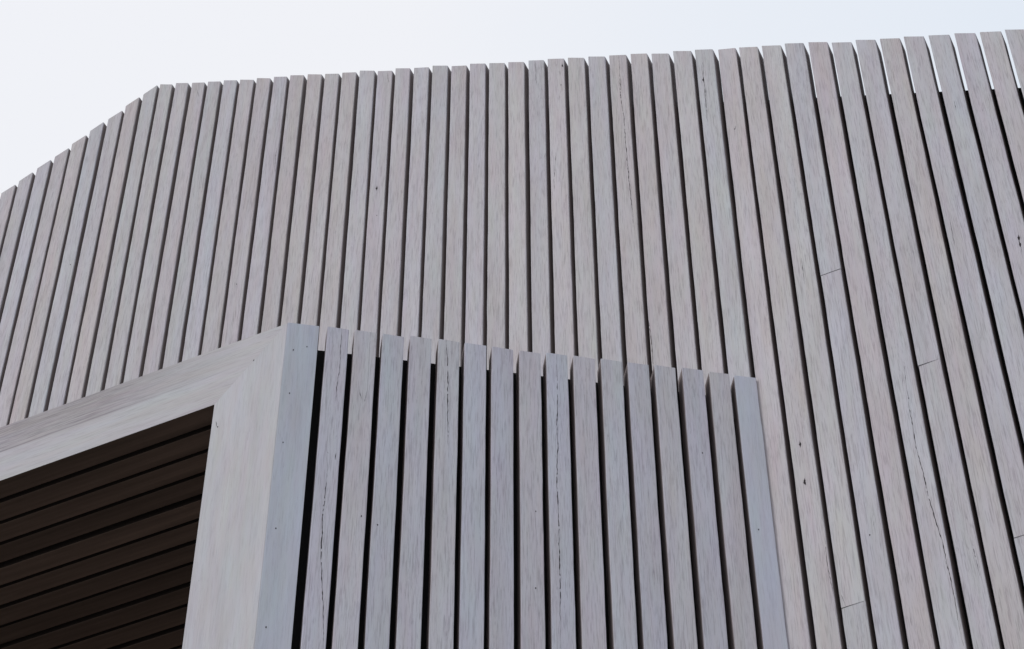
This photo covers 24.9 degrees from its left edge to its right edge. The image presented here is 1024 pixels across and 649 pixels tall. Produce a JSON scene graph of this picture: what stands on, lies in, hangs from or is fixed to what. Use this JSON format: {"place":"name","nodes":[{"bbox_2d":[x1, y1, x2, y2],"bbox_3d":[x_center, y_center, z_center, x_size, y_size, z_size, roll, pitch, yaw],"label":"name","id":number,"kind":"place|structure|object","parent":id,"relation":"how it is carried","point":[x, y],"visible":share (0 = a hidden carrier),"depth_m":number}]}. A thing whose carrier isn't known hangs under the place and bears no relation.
{"place":"outdoors","nodes":[
{"label":"outdoors","id":0,"kind":"place"},
{"bbox_2d":[0,0,1023,196],"label":"sky","id":1,"kind":"structure","parent":0,"point":[67,67]},
{"bbox_3d":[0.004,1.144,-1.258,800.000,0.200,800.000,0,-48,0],"label":"ground","id":2,"kind":"structure","parent":0,"visible":0},
{"bbox_2d":[0,323,787,648],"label":"entrance porch","id":3,"kind":"object","parent":2,"relation":"on","point":[288,485],"visible":1,"depth_m":5.61},
{"bbox_2d":[0,29,1023,648],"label":"timber building","id":4,"kind":"structure","parent":2,"relation":"on","point":[834,273],"depth_m":6.62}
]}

